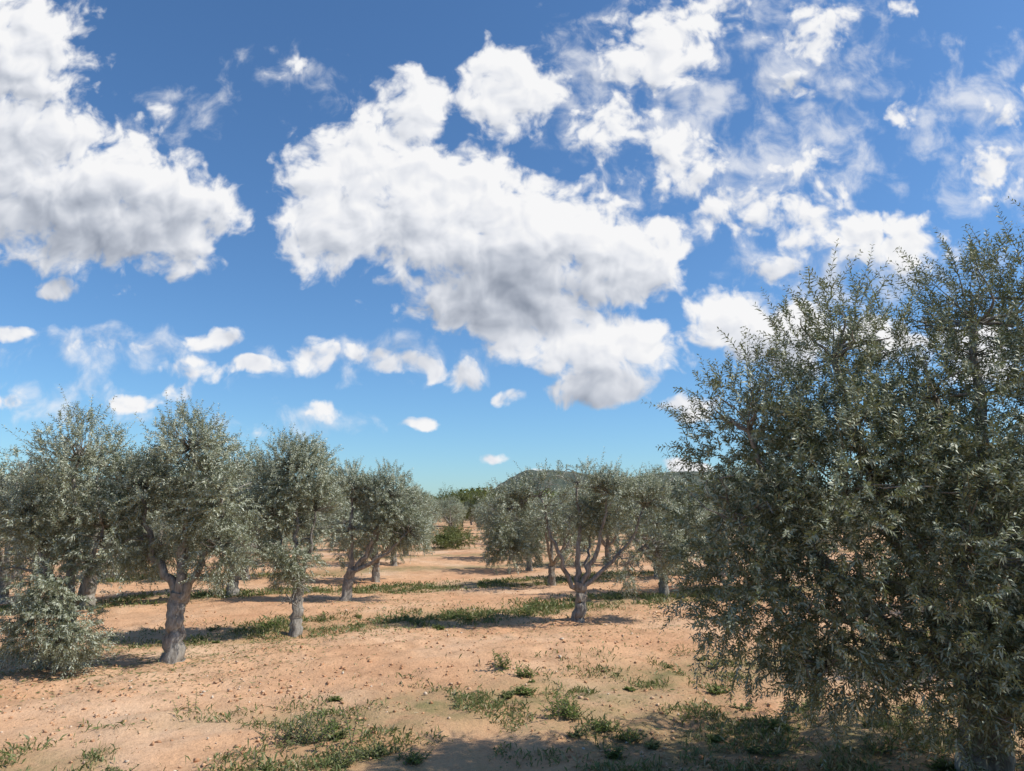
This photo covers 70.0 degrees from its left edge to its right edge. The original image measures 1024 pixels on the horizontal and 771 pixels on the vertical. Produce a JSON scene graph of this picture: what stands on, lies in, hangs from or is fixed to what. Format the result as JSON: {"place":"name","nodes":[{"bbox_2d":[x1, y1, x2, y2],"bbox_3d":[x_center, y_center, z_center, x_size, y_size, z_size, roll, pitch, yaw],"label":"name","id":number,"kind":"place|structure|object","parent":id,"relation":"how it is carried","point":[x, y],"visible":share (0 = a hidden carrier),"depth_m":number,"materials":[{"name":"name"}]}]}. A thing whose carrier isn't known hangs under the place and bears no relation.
{"place":"outdoors","nodes":[
{"label":"outdoors","id":0,"kind":"place"},
{"bbox_2d":[0,519,1023,770],"bbox_3d":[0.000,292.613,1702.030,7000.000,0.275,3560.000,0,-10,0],"label":"ground","id":1,"kind":"structure","parent":0,"point":[466,567],"depth_m":7.10,"materials":[{"name":"soil"}]},
{"bbox_2d":[0,451,77,580],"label":"olive tree","id":2,"kind":"object","parent":1,"relation":"on","point":[4,524],"visible":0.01,"depth_m":18.48,"materials":[{"name":"green plant"}]},
{"bbox_2d":[0,445,99,603],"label":"olive tree","id":3,"kind":"object","parent":1,"relation":"on","point":[15,452],"visible":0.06,"depth_m":13.61,"materials":[{"name":"green plant"}]},
{"bbox_2d":[0,384,158,678],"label":"olive tree","id":4,"kind":"object","parent":1,"relation":"on","point":[58,643],"visible":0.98,"depth_m":7.78,"materials":[{"name":"green plant"}]},
{"bbox_2d":[0,415,186,609],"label":"olive tree","id":5,"kind":"object","parent":1,"relation":"on","point":[90,593],"visible":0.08,"depth_m":12.61,"materials":[{"name":"green plant"}]},
{"bbox_2d":[100,763,141,770],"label":"weed plant","id":6,"kind":"object","parent":1,"relation":"on","point":[113,769],"visible":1,"depth_m":4.84,"materials":[{"name":"green plant"}]},
{"bbox_2d":[128,472,198,571],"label":"olive tree","id":7,"kind":"object","parent":1,"relation":"on","point":[161,525],"visible":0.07,"depth_m":18.73,"materials":[{"name":"green plant"}]},
{"bbox_2d":[82,388,270,663],"bbox_3d":[-3.813,1.648,8.337,2.123,3.156,1.641,0,-10,0],"label":"olive tree","id":8,"kind":"object","parent":1,"relation":"on","point":[211,527],"visible":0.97,"depth_m":8.21,"materials":[{"name":"green plant"}]},
{"bbox_2d":[172,689,198,710],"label":"weed plant","id":9,"kind":"object","parent":1,"relation":"on","point":[187,703],"visible":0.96,"depth_m":6.16,"materials":[{"name":"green plant"}]},
{"bbox_2d":[161,429,321,596],"bbox_3d":[-5.338,2.552,14.481,3.044,3.372,3.102,3,-10,-15],"label":"olive tree","id":10,"kind":"object","parent":1,"relation":"on","point":[239,453],"visible":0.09,"depth_m":14.12,"materials":[{"name":"green plant"}]},
{"bbox_2d":[211,470,306,579],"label":"olive tree","id":11,"kind":"object","parent":1,"relation":"on","point":[289,537],"visible":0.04,"depth_m":18.04,"materials":[{"name":"green plant"}]},
{"bbox_2d":[252,760,275,770],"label":"weed plant","id":12,"kind":"object","parent":1,"relation":"on","point":[266,765],"visible":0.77,"depth_m":4.83,"materials":[{"name":"green plant"}]},
{"bbox_2d":[261,617,282,628],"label":"weed plant","id":13,"kind":"object","parent":1,"relation":"on","point":[270,623],"visible":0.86,"depth_m":10.27,"materials":[{"name":"green plant"}]},
{"bbox_2d":[255,705,312,742],"bbox_3d":[-1.704,2.576,5.553,0.401,0.205,0.483,-7,-12,35],"label":"weed plant","id":14,"kind":"object","parent":1,"relation":"on","point":[288,734],"visible":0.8,"depth_m":5.52,"materials":[{"name":"green plant"}]},
{"bbox_2d":[230,423,358,636],"bbox_3d":[-3.014,1.956,10.062,1.856,3.005,1.653,0,-10,0],"label":"olive tree","id":15,"kind":"object","parent":1,"relation":"on","point":[276,495],"visible":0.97,"depth_m":9.91,"materials":[{"name":"green plant"}]},
{"bbox_2d":[283,705,344,748],"bbox_3d":[-1.471,2.522,5.409,0.465,0.242,0.584,0,-10,0],"label":"weed plant","id":16,"kind":"object","parent":1,"relation":"on","point":[300,735],"visible":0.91,"depth_m":5.40,"materials":[{"name":"green plant"}]},
{"bbox_2d":[298,486,353,561],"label":"olive tree","id":17,"kind":"object","parent":1,"relation":"on","point":[323,520],"visible":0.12,"depth_m":23.12,"materials":[{"name":"green plant"}]},
{"bbox_2d":[300,693,367,747],"bbox_3d":[-1.292,2.438,5.407,0.502,0.319,0.656,0,-10,0],"label":"weed plant","id":18,"kind":"object","parent":1,"relation":"on","point":[348,728],"visible":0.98,"depth_m":5.30,"materials":[{"name":"green plant"}]},
{"bbox_2d":[322,718,346,728],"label":"weed plant","id":19,"kind":"object","parent":1,"relation":"on","point":[335,723],"visible":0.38,"depth_m":5.72,"materials":[{"name":"green plant"}]},
{"bbox_2d":[327,696,343,700],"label":"weed plant","id":20,"kind":"object","parent":1,"relation":"on","point":[334,698],"visible":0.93,"depth_m":6.44,"materials":[{"name":"green plant"}]},
{"bbox_2d":[323,727,350,741],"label":"weed plant","id":21,"kind":"object","parent":1,"relation":"on","point":[341,733],"visible":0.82,"depth_m":5.42,"materials":[{"name":"green plant"}]},
{"bbox_2d":[319,746,359,767],"bbox_3d":[-1.125,2.500,4.915,0.249,0.112,0.297,-3,-10,16],"label":"weed plant","id":22,"kind":"object","parent":1,"relation":"on","point":[342,762],"visible":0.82,"depth_m":4.88,"materials":[{"name":"green plant"}]},
{"bbox_2d":[321,489,420,581],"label":"olive tree","id":23,"kind":"object","parent":1,"relation":"on","point":[346,515],"visible":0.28,"depth_m":17.46,"materials":[{"name":"green plant"}]},
{"bbox_2d":[349,737,397,759],"bbox_3d":[-0.959,2.526,5.125,0.330,0.147,0.321,-5,-11,29],"label":"weed plant","id":24,"kind":"object","parent":1,"relation":"on","point":[381,749],"visible":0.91,"depth_m":5.08,"materials":[{"name":"green plant"}]},
{"bbox_2d":[318,455,438,600],"bbox_3d":[-2.600,2.662,13.485,2.487,2.724,1.474,1,-10,-7],"label":"olive tree","id":25,"kind":"object","parent":1,"relation":"on","point":[369,497],"visible":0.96,"depth_m":13.39,"materials":[{"name":"green plant"}]},
{"bbox_2d":[347,480,438,565],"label":"olive tree","id":26,"kind":"object","parent":1,"relation":"on","point":[417,506],"visible":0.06,"depth_m":22.29,"materials":[{"name":"green plant"}]},
{"bbox_2d":[396,612,418,619],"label":"weed plant","id":27,"kind":"object","parent":1,"relation":"on","point":[405,615],"visible":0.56,"depth_m":11.12,"materials":[{"name":"green plant"}]},
{"bbox_2d":[395,746,433,764],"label":"weed plant","id":28,"kind":"object","parent":1,"relation":"on","point":[413,758],"visible":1,"depth_m":4.95,"materials":[{"name":"green plant"}]},
{"bbox_2d":[394,485,440,555],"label":"olive tree","id":29,"kind":"object","parent":1,"relation":"on","point":[434,510],"visible":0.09,"depth_m":27.07,"materials":[{"name":"green plant"}]},
{"bbox_2d":[432,624,445,629],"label":"weed plant","id":30,"kind":"object","parent":1,"relation":"on","point":[437,627],"visible":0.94,"depth_m":10.30,"materials":[{"name":"green plant"}]},
{"bbox_2d":[427,523,471,541],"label":"green shrub","id":31,"kind":"object","parent":1,"relation":"on","point":[450,529],"visible":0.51,"depth_m":41.28,"materials":[{"name":"green plant"}]},
{"bbox_2d":[430,528,478,549],"bbox_3d":[-2.592,6.615,32.015,1.918,1.585,2.928,7,-12,-35],"label":"green shrub","id":32,"kind":"object","parent":1,"relation":"on","point":[444,540],"visible":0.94,"depth_m":31.67,"materials":[{"name":"green plant"}]},
{"bbox_2d":[426,483,494,524],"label":"carob tree","id":33,"kind":"object","parent":1,"relation":"on","point":[463,496],"visible":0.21,"depth_m":75.91,"materials":[{"name":"green plant"}]},
{"bbox_2d":[461,615,473,620],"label":"weed plant","id":34,"kind":"object","parent":1,"relation":"on","point":[467,618],"visible":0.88,"depth_m":11.05,"materials":[{"name":"green plant"}]},
{"bbox_2d":[489,649,513,669],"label":"weed plant","id":35,"kind":"object","parent":1,"relation":"on","point":[500,660],"visible":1,"depth_m":7.39,"materials":[{"name":"green plant"}]},
{"bbox_2d":[501,686,515,698],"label":"weed plant","id":36,"kind":"object","parent":1,"relation":"on","point":[509,693],"visible":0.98,"depth_m":6.51,"materials":[{"name":"green plant"}]},
{"bbox_2d":[475,498,541,559],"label":"olive tree","id":37,"kind":"object","parent":1,"relation":"on","point":[483,520],"visible":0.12,"depth_m":25.40,"materials":[{"name":"green plant"}]},
{"bbox_2d":[0,571,1023,770],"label":"soil clods","id":38,"kind":"object","parent":1,"relation":"on","point":[197,759],"visible":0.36,"depth_m":6.90,"materials":[{"name":"brown soil"}]},
{"bbox_2d":[0,592,1023,770],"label":"fallen leaves","id":39,"kind":"object","parent":1,"relation":"on","point":[208,661],"visible":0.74,"depth_m":7.64,"materials":[{"name":"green plant"}]},
{"bbox_2d":[510,601,533,614],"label":"weed plant","id":40,"kind":"object","parent":1,"relation":"on","point":[527,606],"visible":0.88,"depth_m":11.46,"materials":[{"name":"green plant"}]},
{"bbox_2d":[488,491,559,570],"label":"olive tree","id":41,"kind":"object","parent":1,"relation":"on","point":[530,567],"visible":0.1,"depth_m":20.79,"materials":[{"name":"green plant"}]},
{"bbox_2d":[515,662,533,677],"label":"weed plant","id":42,"kind":"object","parent":1,"relation":"on","point":[524,673],"visible":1,"depth_m":7.13,"materials":[{"name":"green plant"}]},
{"bbox_2d":[511,684,538,695],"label":"weed plant","id":43,"kind":"object","parent":1,"relation":"on","point":[524,690],"visible":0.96,"depth_m":6.61,"materials":[{"name":"green plant"}]},
{"bbox_2d":[497,486,598,585],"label":"olive tree","id":44,"kind":"object","parent":1,"relation":"on","point":[567,542],"visible":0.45,"depth_m":16.48,"materials":[{"name":"green plant"}]},
{"bbox_2d":[537,691,575,718],"bbox_3d":[0.374,2.621,5.994,0.352,0.183,0.382,0,-10,0],"label":"weed plant","id":45,"kind":"object","parent":1,"relation":"on","point":[553,710],"visible":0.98,"depth_m":5.97,"materials":[{"name":"green plant"}]},
{"bbox_2d":[553,694,579,711],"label":"weed plant","id":46,"kind":"object","parent":1,"relation":"on","point":[566,699],"visible":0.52,"depth_m":6.19,"materials":[{"name":"green plant"}]},
{"bbox_2d":[566,725,584,738],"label":"weed plant","id":47,"kind":"object","parent":1,"relation":"on","point":[577,734],"visible":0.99,"depth_m":5.52,"materials":[{"name":"green plant"}]},
{"bbox_2d":[560,700,595,720],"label":"weed plant","id":48,"kind":"object","parent":1,"relation":"on","point":[577,715],"visible":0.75,"depth_m":5.98,"materials":[{"name":"green plant"}]},
{"bbox_2d":[471,448,695,622],"bbox_3d":[1.062,2.225,10.867,3.354,2.648,1.603,0,-10,0],"label":"olive tree","id":49,"kind":"object","parent":1,"relation":"on","point":[593,508],"visible":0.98,"depth_m":10.83,"materials":[{"name":"green plant"}]},
{"bbox_2d":[584,715,620,731],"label":"weed plant","id":50,"kind":"object","parent":1,"relation":"on","point":[606,725],"visible":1,"depth_m":5.65,"materials":[{"name":"green plant"}]},
{"bbox_2d":[567,481,638,564],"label":"olive tree","id":51,"kind":"object","parent":1,"relation":"on","point":[607,543],"visible":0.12,"depth_m":22.87,"materials":[{"name":"green plant"}]},
{"bbox_2d":[603,746,625,759],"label":"weed plant","id":52,"kind":"object","parent":1,"relation":"on","point":[616,754],"visible":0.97,"depth_m":5.15,"materials":[{"name":"green plant"}]},
{"bbox_2d":[623,686,636,690],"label":"weed plant","id":53,"kind":"object","parent":1,"relation":"on","point":[629,688],"visible":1,"depth_m":6.93,"materials":[{"name":"green plant"}]},
{"bbox_2d":[614,726,646,743],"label":"weed plant","id":54,"kind":"object","parent":1,"relation":"on","point":[624,735],"visible":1,"depth_m":5.52,"materials":[{"name":"green plant"}]},
{"bbox_2d":[427,486,863,503],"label":"distant trees","id":55,"kind":"object","parent":1,"relation":"on","point":[472,491],"visible":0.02,"depth_m":190.26,"materials":[{"name":"green plant"}]},
{"bbox_2d":[643,737,660,750],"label":"weed plant","id":56,"kind":"object","parent":1,"relation":"on","point":[650,744],"visible":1,"depth_m":5.35,"materials":[{"name":"green plant"}]},
{"bbox_2d":[598,460,714,577],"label":"olive tree","id":57,"kind":"object","parent":1,"relation":"on","point":[707,513],"visible":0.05,"depth_m":18.10,"materials":[{"name":"green plant"}]},
{"bbox_2d":[599,464,716,596],"bbox_3d":[2.784,2.841,14.170,2.346,2.646,2.582,5,-11,-27],"label":"olive tree","id":58,"kind":"object","parent":1,"relation":"on","point":[664,588],"visible":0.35,"depth_m":13.88,"materials":[{"name":"green plant"}]},
{"bbox_2d":[703,661,720,667],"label":"weed plant","id":59,"kind":"object","parent":1,"relation":"on","point":[707,666],"visible":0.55,"depth_m":7.77,"materials":[{"name":"green plant"}]},
{"bbox_2d":[703,730,729,743],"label":"weed plant","id":60,"kind":"object","parent":1,"relation":"on","point":[716,737],"visible":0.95,"depth_m":5.45,"materials":[{"name":"green plant"}]},
{"bbox_2d":[706,683,730,694],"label":"weed plant","id":61,"kind":"object","parent":1,"relation":"on","point":[715,691],"visible":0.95,"depth_m":6.72,"materials":[{"name":"green plant"}]},
{"bbox_2d":[729,699,753,710],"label":"weed plant","id":62,"kind":"object","parent":1,"relation":"on","point":[741,707],"visible":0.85,"depth_m":6.18,"materials":[{"name":"green plant"}]},
{"bbox_2d":[744,745,761,753],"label":"weed plant","id":63,"kind":"object","parent":1,"relation":"on","point":[751,751],"visible":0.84,"depth_m":5.22,"materials":[{"name":"green plant"}]},
{"bbox_2d":[690,460,828,575],"bbox_3d":[5.253,2.708,15.051,2.538,3.229,2.630,-8,-13,40],"label":"olive tree","id":64,"kind":"object","parent":1,"relation":"on","point":[727,525],"visible":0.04,"depth_m":14.97,"materials":[{"name":"green plant"}]},
{"bbox_2d":[750,739,789,757],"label":"weed plant","id":65,"kind":"object","parent":1,"relation":"on","point":[774,752],"visible":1,"depth_m":5.17,"materials":[{"name":"green plant"}]},
{"bbox_2d":[758,715,787,729],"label":"weed plant","id":66,"kind":"object","parent":1,"relation":"on","point":[774,722],"visible":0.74,"depth_m":5.70,"materials":[{"name":"green plant"}]},
{"bbox_2d":[718,465,838,573],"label":"olive tree","id":67,"kind":"object","parent":1,"relation":"on","point":[807,511],"visible":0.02,"depth_m":18.90,"materials":[{"name":"green plant"}]},
{"bbox_2d":[785,722,801,732],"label":"weed plant","id":68,"kind":"object","parent":1,"relation":"on","point":[793,727],"visible":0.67,"depth_m":5.63,"materials":[{"name":"green plant"}]},
{"bbox_2d":[783,696,811,712],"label":"weed plant","id":69,"kind":"object","parent":1,"relation":"on","point":[805,708],"visible":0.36,"depth_m":6.07,"materials":[{"name":"green plant"}]},
{"bbox_2d":[642,196,1023,770],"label":"olive tree","id":70,"kind":"object","parent":1,"relation":"on","point":[984,674],"visible":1,"depth_m":4.53,"materials":[{"name":"green plant"}]},
{"bbox_2d":[860,732,899,753],"bbox_3d":[2.585,2.503,5.125,0.260,0.122,0.290,-5,-11,25],"label":"weed plant","id":71,"kind":"object","parent":1,"relation":"on","point":[875,746],"visible":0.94,"depth_m":5.11,"materials":[{"name":"green plant"}]},
{"bbox_2d":[891,699,928,710],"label":"weed plant","id":72,"kind":"object","parent":1,"relation":"on","point":[905,706],"visible":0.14,"depth_m":6.24,"materials":[{"name":"green plant"}]},
{"bbox_2d":[926,753,955,770],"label":"weed plant","id":73,"kind":"object","parent":1,"relation":"on","point":[940,765],"visible":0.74,"depth_m":4.74,"materials":[{"name":"green plant"}]},
{"bbox_2d":[896,457,1014,598],"bbox_3d":[8.092,2.444,12.179,2.807,2.876,2.550,-1,-10,3],"label":"olive tree","id":74,"kind":"object","parent":1,"relation":"on","point":[966,555],"depth_m":12.23,"materials":[{"name":"green plant"}]},
{"bbox_2d":[971,403,1023,584],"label":"olive tree","id":75,"kind":"object","parent":1,"relation":"on","point":[1014,458],"visible":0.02,"depth_m":8.31,"materials":[{"name":"green plant"}]},
{"bbox_2d":[0,569,1023,770],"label":"grass","id":76,"kind":"structure","parent":0,"point":[767,766],"depth_m":6.07,"materials":[{"name":"green plant"}]},
{"bbox_2d":[0,0,1023,495],"label":"sky","id":77,"kind":"structure","parent":0,"point":[457,242],"materials":[{"name":"blue"}]},
{"bbox_2d":[494,470,737,495],"bbox_3d":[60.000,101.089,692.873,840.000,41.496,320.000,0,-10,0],"label":"hill","id":78,"kind":"structure","parent":0,"point":[558,483],"depth_m":659.00,"materials":[{"name":"green plant"}]}
]}

